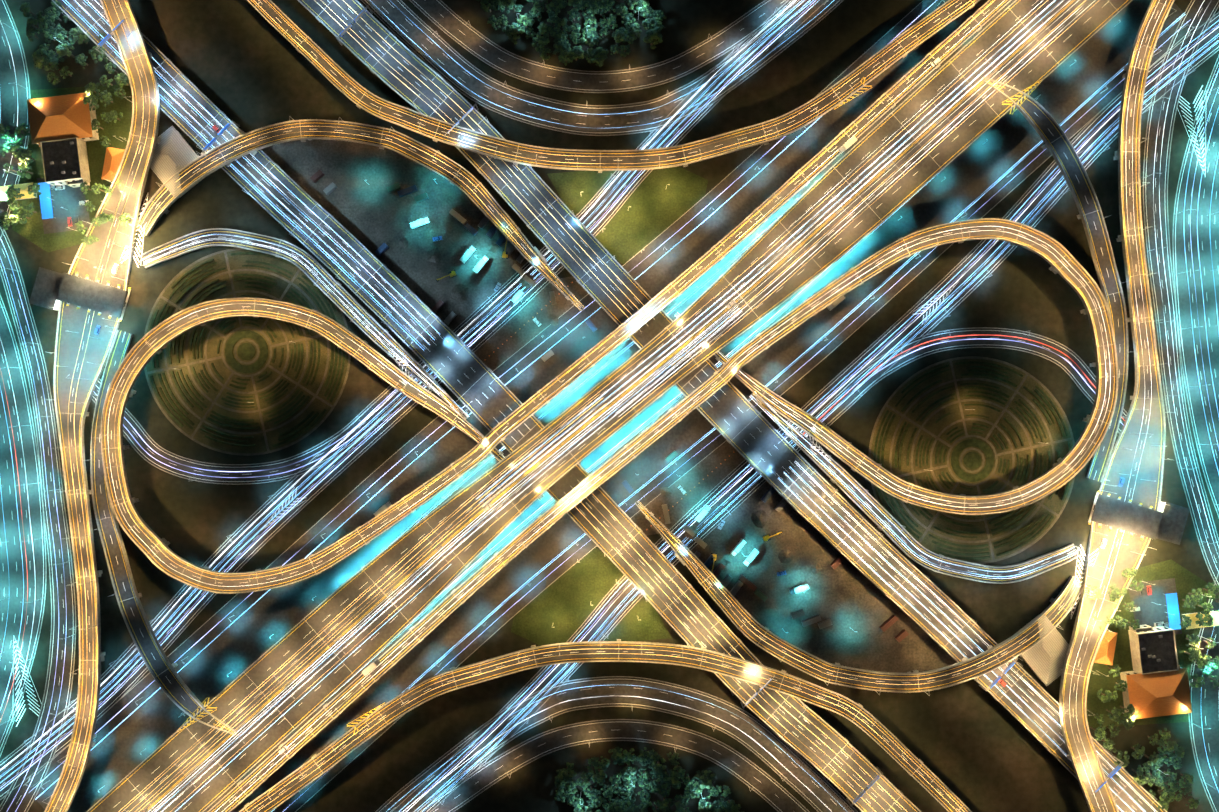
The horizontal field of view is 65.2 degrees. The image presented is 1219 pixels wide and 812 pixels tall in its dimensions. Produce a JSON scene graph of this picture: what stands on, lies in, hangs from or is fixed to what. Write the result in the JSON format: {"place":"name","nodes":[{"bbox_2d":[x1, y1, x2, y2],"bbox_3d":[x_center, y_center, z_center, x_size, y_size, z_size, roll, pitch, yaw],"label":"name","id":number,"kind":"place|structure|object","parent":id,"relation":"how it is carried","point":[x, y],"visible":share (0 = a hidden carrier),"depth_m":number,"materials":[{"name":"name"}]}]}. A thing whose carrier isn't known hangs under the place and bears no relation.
{"place":"outdoors","nodes":[
{"label":"outdoors","id":0,"kind":"place"},
{"bbox_2d":[0,0,30,239],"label":"side road","id":1,"kind":"structure","parent":0,"point":[12,106],"depth_m":449.36,"materials":[{"name":"asphalt"}]},
{"bbox_2d":[13,635,41,726],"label":"road marking","id":2,"kind":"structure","parent":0,"point":[21,684],"depth_m":449.37,"materials":[{"name":"white paint"}]},
{"bbox_2d":[92,370,419,484],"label":"ramp","id":3,"kind":"structure","parent":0,"point":[271,469],"depth_m":449.33,"materials":[{"name":"grey asphalt"}]},
{"bbox_2d":[261,139,587,370],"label":"yard dirt","id":4,"kind":"structure","parent":0,"point":[372,215],"depth_m":449.44,"materials":[{"name":"brown soil"}]},
{"bbox_2d":[410,217,429,228],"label":"truck","id":5,"kind":"object","parent":4,"relation":"on","point":[417,224],"visible":1,"depth_m":445.83,"materials":[{"name":"grey"}]},
{"bbox_2d":[436,270,456,281],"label":"excavator","id":6,"kind":"object","parent":4,"relation":"on","point":[452,273],"visible":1,"depth_m":446.88,"materials":[{"name":"yellow metal"}]},
{"bbox_2d":[310,170,596,361],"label":"yard containers","id":7,"kind":"object","parent":4,"relation":"on","point":[332,187],"visible":0.92,"depth_m":446.88,"materials":[{"name":"brown metal"}]},
{"bbox_2d":[460,246,475,263],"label":"truck","id":8,"kind":"object","parent":4,"relation":"on","point":[468,253],"visible":1,"depth_m":445.83,"materials":[{"name":"grey"}]},
{"bbox_2d":[399,237,558,325],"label":"material piles","id":9,"kind":"object","parent":4,"relation":"on","point":[458,293],"visible":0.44,"depth_m":448.91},
{"bbox_2d":[473,256,488,272],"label":"truck","id":10,"kind":"object","parent":4,"relation":"on","point":[481,263],"visible":1,"depth_m":445.83,"materials":[{"name":"grey"}]},
{"bbox_2d":[502,240,508,258],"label":"excavator","id":11,"kind":"object","parent":4,"relation":"on","point":[505,255],"visible":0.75,"depth_m":446.88,"materials":[{"name":"yellow metal"}]},
{"bbox_2d":[52,0,920,811],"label":"carriageway","id":12,"kind":"structure","parent":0,"point":[466,374],"depth_m":442.48,"materials":[{"name":"grey asphalt"}]},
{"bbox_2d":[95,17,127,53],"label":"sign gantry","id":13,"kind":"object","parent":12,"relation":"on","point":[104,40],"visible":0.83,"depth_m":434.95,"materials":[{"name":"blue metal"}]},
{"bbox_2d":[201,120,239,156],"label":"sign gantry","id":14,"kind":"object","parent":12,"relation":"on","point":[220,133],"visible":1,"depth_m":435.05,"materials":[{"name":"blue metal"}]},
{"bbox_2d":[740,675,774,708],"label":"sign gantry","id":15,"kind":"object","parent":12,"relation":"on","point":[752,697],"visible":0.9,"depth_m":435.10,"materials":[{"name":"silver metal"}]},
{"bbox_2d":[846,767,882,806],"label":"sign gantry","id":16,"kind":"object","parent":12,"relation":"on","point":[877,777],"visible":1,"depth_m":435.54,"materials":[{"name":"silver metal"}]},
{"bbox_2d":[0,0,1218,811],"bbox_3d":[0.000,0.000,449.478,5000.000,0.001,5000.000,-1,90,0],"label":"ground","id":17,"kind":"structure","parent":0,"point":[246,68],"depth_m":449.48,"materials":[{"name":"soil"}]},
{"bbox_2d":[0,295,46,756],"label":"road","id":18,"kind":"structure","parent":17,"relation":"on","point":[11,579],"depth_m":449.40,"materials":[{"name":"asphalt"}]},
{"bbox_2d":[0,225,75,811],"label":"road","id":19,"kind":"structure","parent":17,"relation":"on","point":[62,580],"depth_m":449.31,"materials":[{"name":"asphalt"}]},
{"bbox_2d":[19,0,129,89],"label":"trees","id":20,"kind":"object","parent":17,"relation":"on","point":[46,21],"visible":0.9,"depth_m":441.98,"materials":[{"name":"green plant"}]},
{"bbox_2d":[12,84,141,251],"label":"lawn","id":21,"kind":"structure","parent":17,"relation":"on","point":[32,229],"depth_m":449.45,"materials":[{"name":"green plant"}]},
{"bbox_2d":[0,183,36,200],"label":"roof","id":22,"kind":"structure","parent":21,"relation":"on","point":[23,190],"depth_m":445.53,"materials":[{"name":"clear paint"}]},
{"bbox_2d":[0,123,41,229],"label":"trees","id":23,"kind":"object","parent":21,"relation":"on","point":[22,154],"visible":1,"depth_m":442.43,"materials":[{"name":"green plant"}]},
{"bbox_2d":[27,92,98,144],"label":"roof","id":24,"kind":"structure","parent":21,"relation":"on","point":[62,117],"depth_m":441.11,"materials":[{"name":"orange tile"}]},
{"bbox_2d":[37,178,90,233],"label":"parking pad","id":25,"kind":"object","parent":21,"relation":"on","point":[68,198],"visible":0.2,"depth_m":449.41,"materials":[{"name":"concrete"}]},
{"bbox_2d":[38,182,54,218],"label":"roof","id":26,"kind":"structure","parent":25,"relation":"on","point":[46,206],"depth_m":446.73,"materials":[{"name":"blue"}]},
{"bbox_2d":[40,137,90,187],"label":"building","id":27,"kind":"structure","parent":21,"relation":"on","point":[64,161],"depth_m":441.97,"materials":[{"name":"concrete"}]},
{"bbox_2d":[75,180,131,244],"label":"trees","id":28,"kind":"object","parent":21,"relation":"on","point":[124,218],"visible":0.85,"depth_m":443.14,"materials":[{"name":"green plant"}]},
{"bbox_2d":[83,82,125,147],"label":"trees","id":29,"kind":"object","parent":21,"relation":"on","point":[111,115],"visible":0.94,"depth_m":443.01,"materials":[{"name":"green plant"}]},
{"bbox_2d":[101,147,124,180],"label":"roof","id":30,"kind":"structure","parent":21,"relation":"on","point":[113,158],"depth_m":443.96,"materials":[{"name":"tile"}]},
{"bbox_2d":[29,267,130,320],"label":"canopy","id":31,"kind":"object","parent":17,"relation":"on","point":[51,289],"depth_m":442.48,"materials":[{"name":"silver metal"}]},
{"bbox_2d":[44,0,159,811],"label":"road","id":32,"kind":"structure","parent":17,"relation":"on","point":[72,318],"depth_m":439.69,"materials":[{"name":"grey asphalt"}]},
{"bbox_2d":[120,193,147,266],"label":"road markings","id":33,"kind":"object","parent":32,"relation":"on","point":[137,239],"visible":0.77,"depth_m":447.86,"materials":[{"name":"white paint"}]},
{"bbox_2d":[90,330,236,734],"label":"ramp","id":34,"kind":"structure","parent":17,"relation":"on","point":[173,685],"depth_m":440.47,"materials":[{"name":"grey asphalt"}]},
{"bbox_2d":[150,125,203,196],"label":"roof","id":35,"kind":"structure","parent":17,"relation":"on","point":[174,153],"depth_m":443.01,"materials":[{"name":"beige"}]},
{"bbox_2d":[144,248,350,455],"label":"garden","id":36,"kind":"object","parent":17,"relation":"on","point":[230,367],"visible":0.85,"depth_m":449.43,"materials":[{"name":"green plant"}]},
{"bbox_2d":[140,228,467,418],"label":"ramp","id":37,"kind":"structure","parent":17,"relation":"on","point":[330,281],"depth_m":445.36,"materials":[{"name":"grey asphalt"}]},
{"bbox_2d":[388,351,412,378],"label":"road markings","id":38,"kind":"object","parent":37,"relation":"on","point":[399,365],"visible":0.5,"depth_m":442.43,"materials":[{"name":"white paint"}]},
{"bbox_2d":[136,119,583,310],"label":"ramp","id":39,"kind":"structure","parent":17,"relation":"on","point":[289,133],"depth_m":439.21,"materials":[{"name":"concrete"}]},
{"bbox_2d":[0,0,826,799],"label":"road","id":40,"kind":"structure","parent":17,"relation":"on","point":[120,682],"depth_m":449.38,"materials":[{"name":"asphalt"}]},
{"bbox_2d":[262,487,305,529],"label":"chevron road markings","id":41,"kind":"object","parent":40,"relation":"on","point":[286,507],"visible":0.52,"depth_m":449.36,"materials":[{"name":"white paint"}]},
{"bbox_2d":[508,290,523,306],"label":"truck","id":42,"kind":"object","parent":40,"relation":"on","point":[518,295],"visible":0.96,"depth_m":445.83,"materials":[{"name":"grey"}]},
{"bbox_2d":[101,0,1010,593],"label":"loop ramp","id":43,"kind":"structure","parent":17,"relation":"on","point":[113,448],"depth_m":435.48,"materials":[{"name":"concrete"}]},
{"bbox_2d":[838,136,856,152],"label":"truck","id":44,"kind":"object","parent":43,"relation":"on","point":[848,144],"visible":1,"depth_m":431.86,"materials":[{"name":"grey"}]},
{"bbox_2d":[476,0,666,66],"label":"tree grove","id":45,"kind":"object","parent":17,"relation":"on","point":[562,45],"visible":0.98,"depth_m":442.06,"materials":[{"name":"green plant"}]},
{"bbox_2d":[511,548,671,645],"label":"verge grass","id":46,"kind":"structure","parent":17,"relation":"on","point":[565,600],"depth_m":449.45,"materials":[{"name":"green plant"}]},
{"bbox_2d":[361,0,843,135],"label":"road","id":47,"kind":"structure","parent":17,"relation":"on","point":[601,120],"depth_m":449.29,"materials":[{"name":"grey asphalt"}]},
{"bbox_2d":[239,639,971,811],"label":"ramp","id":48,"kind":"structure","parent":17,"relation":"on","point":[392,710],"depth_m":435.26,"materials":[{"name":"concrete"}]},
{"bbox_2d":[347,702,384,734],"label":"gore","id":49,"kind":"structure","parent":48,"relation":"on","point":[361,720],"depth_m":435.46,"materials":[{"name":"yellow paint"}]},
{"bbox_2d":[409,0,802,92],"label":"road","id":50,"kind":"structure","parent":17,"relation":"on","point":[444,18],"depth_m":449.37,"materials":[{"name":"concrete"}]},
{"bbox_2d":[0,1,1218,811],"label":"street lamps","id":51,"kind":"object","parent":17,"relation":"on","point":[586,419],"visible":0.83,"depth_m":434.55,"materials":[{"name":"silver metal"}]},
{"bbox_2d":[416,719,809,811],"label":"curved road","id":52,"kind":"structure","parent":17,"relation":"on","point":[774,793],"depth_m":449.37,"materials":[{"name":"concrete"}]},
{"bbox_2d":[247,0,979,172],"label":"ramp","id":53,"kind":"structure","parent":17,"relation":"on","point":[273,14],"depth_m":435.26,"materials":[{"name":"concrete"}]},
{"bbox_2d":[834,77,871,109],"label":"gore","id":54,"kind":"structure","parent":53,"relation":"on","point":[857,91],"depth_m":435.46,"materials":[{"name":"yellow paint"}]},
{"bbox_2d":[375,676,857,811],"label":"curved road","id":55,"kind":"structure","parent":17,"relation":"on","point":[616,691],"depth_m":449.29,"materials":[{"name":"grey asphalt"}]},
{"bbox_2d":[547,166,707,263],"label":"verge grass","id":56,"kind":"structure","parent":17,"relation":"on","point":[649,215],"depth_m":449.45,"materials":[{"name":"green plant"}]},
{"bbox_2d":[554,747,743,811],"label":"tree grove","id":57,"kind":"object","parent":17,"relation":"on","point":[625,774],"visible":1,"depth_m":442.06,"materials":[{"name":"green plant"}]},
{"bbox_2d":[208,218,1117,811],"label":"loop ramp","id":58,"kind":"structure","parent":17,"relation":"on","point":[1070,268],"depth_m":435.48,"materials":[{"name":"grey asphalt"}]},
{"bbox_2d":[362,659,380,675],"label":"truck","id":59,"kind":"object","parent":58,"relation":"on","point":[370,667],"visible":1,"depth_m":431.86,"materials":[{"name":"grey metal"}]},
{"bbox_2d":[392,12,1218,811],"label":"road","id":60,"kind":"structure","parent":17,"relation":"on","point":[986,266],"depth_m":449.38,"materials":[{"name":"asphalt"}]},
{"bbox_2d":[695,505,710,521],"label":"truck","id":61,"kind":"object","parent":60,"relation":"on","point":[700,516],"visible":0.96,"depth_m":445.83,"materials":[{"name":"grey"}]},
{"bbox_2d":[913,281,958,324],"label":"chevron road markings","id":62,"kind":"object","parent":60,"relation":"on","point":[933,305],"visible":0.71,"depth_m":449.36,"materials":[{"name":"white paint"}]},
{"bbox_2d":[635,501,1082,692],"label":"ramp","id":63,"kind":"structure","parent":17,"relation":"on","point":[1050,612],"depth_m":439.24,"materials":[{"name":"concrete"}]},
{"bbox_2d":[751,393,1078,583],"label":"ramp","id":64,"kind":"structure","parent":17,"relation":"on","point":[904,535],"depth_m":445.29,"materials":[{"name":"grey asphalt"}]},
{"bbox_2d":[806,433,830,460],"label":"chevron road markings","id":65,"kind":"object","parent":64,"relation":"on","point":[815,447],"visible":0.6,"depth_m":442.43,"materials":[{"name":"white paint"}]},
{"bbox_2d":[868,356,1074,563],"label":"garden","id":66,"kind":"object","parent":17,"relation":"on","point":[927,421],"visible":0.79,"depth_m":449.43,"materials":[{"name":"green plant"}]},
{"bbox_2d":[1015,615,1068,686],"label":"building roof","id":67,"kind":"structure","parent":17,"relation":"on","point":[1044,658],"depth_m":443.01,"materials":[{"name":"beige metal"}]},
{"bbox_2d":[982,77,1128,481],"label":"ramp","id":68,"kind":"structure","parent":17,"relation":"on","point":[1045,126],"depth_m":440.46,"materials":[{"name":"grey asphalt"}]},
{"bbox_2d":[1059,0,1174,811],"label":"road","id":69,"kind":"structure","parent":17,"relation":"on","point":[1123,460],"depth_m":439.63,"materials":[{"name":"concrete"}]},
{"bbox_2d":[1071,545,1098,618],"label":"chevron road markings","id":70,"kind":"object","parent":69,"relation":"on","point":[1081,572],"visible":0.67,"depth_m":447.86,"materials":[{"name":"white paint"}]},
{"bbox_2d":[1088,491,1189,544],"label":"toll plaza","id":71,"kind":"structure","parent":17,"relation":"on","point":[1167,522],"depth_m":442.48,"materials":[{"name":"grey concrete"}]},
{"bbox_2d":[1077,560,1206,727],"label":"lawn","id":72,"kind":"structure","parent":17,"relation":"on","point":[1186,581],"depth_m":449.45,"materials":[{"name":"green plant"}]},
{"bbox_2d":[1094,631,1117,664],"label":"roof","id":73,"kind":"structure","parent":72,"relation":"on","point":[1105,653],"depth_m":443.96,"materials":[{"name":"tile"}]},
{"bbox_2d":[1084,568,1143,629],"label":"trees","id":74,"kind":"object","parent":72,"relation":"on","point":[1112,595],"visible":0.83,"depth_m":442.92,"materials":[{"name":"green plant"}]},
{"bbox_2d":[1094,665,1134,730],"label":"trees","id":75,"kind":"object","parent":72,"relation":"on","point":[1124,721],"visible":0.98,"depth_m":442.26,"materials":[{"name":"green plant"}]},
{"bbox_2d":[1128,624,1178,674],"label":"building","id":76,"kind":"structure","parent":72,"relation":"on","point":[1153,649],"depth_m":441.97,"materials":[{"name":"concrete"}]},
{"bbox_2d":[1128,578,1181,633],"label":"parking pad","id":77,"kind":"object","parent":72,"relation":"on","point":[1149,613],"visible":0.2,"depth_m":449.41,"materials":[{"name":"concrete"}]},
{"bbox_2d":[1164,593,1180,629],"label":"blue carport","id":78,"kind":"object","parent":77,"relation":"on","point":[1172,607],"visible":0.9,"depth_m":446.73,"materials":[{"name":"blue metal"}]},
{"bbox_2d":[1120,667,1191,719],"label":"house roof","id":79,"kind":"structure","parent":72,"relation":"on","point":[1156,694],"depth_m":441.12,"materials":[{"name":"orange tile"}]},
{"bbox_2d":[1179,582,1218,688],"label":"trees","id":80,"kind":"object","parent":72,"relation":"on","point":[1196,654],"visible":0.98,"depth_m":442.56,"materials":[{"name":"green plant"}]},
{"bbox_2d":[1182,611,1218,628],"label":"yellow gate house","id":81,"kind":"structure","parent":72,"relation":"on","point":[1211,613],"depth_m":445.54,"materials":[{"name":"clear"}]},
{"bbox_2d":[1090,723,1199,810],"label":"trees","id":82,"kind":"object","parent":17,"relation":"on","point":[1154,764],"visible":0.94,"depth_m":442.05,"materials":[{"name":"green plant"}]},
{"bbox_2d":[1143,0,1218,584],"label":"road","id":83,"kind":"structure","parent":17,"relation":"on","point":[1157,115],"depth_m":449.31,"materials":[{"name":"asphalt"}]},
{"bbox_2d":[1172,55,1218,516],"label":"road","id":84,"kind":"structure","parent":17,"relation":"on","point":[1187,306],"depth_m":449.40,"materials":[{"name":"asphalt"}]},
{"bbox_2d":[23,0,1195,811],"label":"corridor ground","id":85,"kind":"structure","parent":0,"point":[975,170],"depth_m":449.42,"materials":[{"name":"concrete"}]},
{"bbox_2d":[374,501,391,516],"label":"truck","id":86,"kind":"object","parent":85,"relation":"on","point":[388,504],"visible":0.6,"depth_m":445.80,"materials":[{"name":"grey metal"}]},
{"bbox_2d":[827,295,844,310],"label":"truck","id":87,"kind":"object","parent":85,"relation":"on","point":[831,306],"visible":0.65,"depth_m":445.80,"materials":[{"name":"brown"}]},
{"bbox_2d":[87,0,1131,811],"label":"deck","id":88,"kind":"structure","parent":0,"point":[181,746],"depth_m":435.48,"materials":[{"name":"concrete"}]},
{"bbox_2d":[178,698,216,731],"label":"chevron road markings","id":89,"kind":"object","parent":88,"relation":"on","point":[197,709],"visible":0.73,"depth_m":435.46,"materials":[{"name":"yellow paint"}]},
{"bbox_2d":[1002,80,1040,113],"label":"chevron road markings","id":90,"kind":"object","parent":88,"relation":"on","point":[1021,102],"visible":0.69,"depth_m":435.46,"materials":[{"name":"yellow paint"}]},
{"bbox_2d":[0,0,1218,811],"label":"light trails","id":91,"kind":"object","parent":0,"point":[602,408],"visible":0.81,"depth_m":442.15,"materials":[{"name":"white"}]},
{"bbox_2d":[298,0,1166,811],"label":"carriageway","id":92,"kind":"structure","parent":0,"point":[752,436],"depth_m":442.48,"materials":[{"name":"grey asphalt"}]},
{"bbox_2d":[336,5,372,44],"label":"sign gantry","id":93,"kind":"object","parent":92,"relation":"on","point":[341,34],"visible":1,"depth_m":435.54,"materials":[{"name":"silver metal"}]},
{"bbox_2d":[444,103,478,136],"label":"sign gantry","id":94,"kind":"object","parent":92,"relation":"on","point":[466,114],"visible":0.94,"depth_m":435.10,"materials":[{"name":"silver metal"}]},
{"bbox_2d":[979,655,1017,691],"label":"sign gantry","id":95,"kind":"object","parent":92,"relation":"on","point":[998,678],"visible":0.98,"depth_m":435.05,"materials":[{"name":"blue metal"}]},
{"bbox_2d":[1091,756,1123,794],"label":"sign gantry","id":96,"kind":"object","parent":92,"relation":"on","point":[1114,771],"visible":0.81,"depth_m":434.96,"materials":[{"name":"blue metal"}]},
{"bbox_2d":[631,441,957,672],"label":"yard dirt","id":97,"kind":"structure","parent":0,"point":[846,596],"depth_m":449.44,"materials":[{"name":"brown soil"}]},
{"bbox_2d":[730,539,745,555],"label":"truck","id":98,"kind":"object","parent":97,"relation":"on","point":[741,543],"visible":1,"depth_m":445.83,"materials":[{"name":"grey"}]},
{"bbox_2d":[660,487,821,573],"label":"dirt piles","id":99,"kind":"object","parent":97,"relation":"on","point":[759,520],"visible":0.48,"depth_m":448.93,"materials":[{"name":"brown soil"}]},
{"bbox_2d":[743,548,758,565],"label":"truck","id":100,"kind":"object","parent":97,"relation":"on","point":[754,553],"visible":1,"depth_m":445.83,"materials":[{"name":"grey"}]},
{"bbox_2d":[622,450,908,641],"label":"yard containers","id":101,"kind":"object","parent":97,"relation":"on","point":[886,624],"visible":0.88,"depth_m":446.88,"materials":[{"name":"brown metal"}]},
{"bbox_2d":[762,530,782,541],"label":"excavator","id":102,"kind":"object","parent":97,"relation":"on","point":[766,537],"visible":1,"depth_m":446.88,"materials":[{"name":"yellow metal"}]},
{"bbox_2d":[789,583,808,594],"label":"truck","id":103,"kind":"object","parent":97,"relation":"on","point":[801,588],"visible":1,"depth_m":445.83,"materials":[{"name":"grey"}]},
{"bbox_2d":[798,327,1126,441],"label":"ramp","id":104,"kind":"structure","parent":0,"point":[1045,351],"depth_m":449.33,"materials":[{"name":"grey asphalt"}]},
{"bbox_2d":[1177,85,1205,176],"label":"road marking","id":105,"kind":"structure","parent":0,"point":[1197,127],"depth_m":449.37,"materials":[{"name":"white paint"}]},
{"bbox_2d":[1188,572,1218,811],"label":"side road","id":106,"kind":"structure","parent":0,"point":[1205,703],"depth_m":449.36,"materials":[{"name":"asphalt"}]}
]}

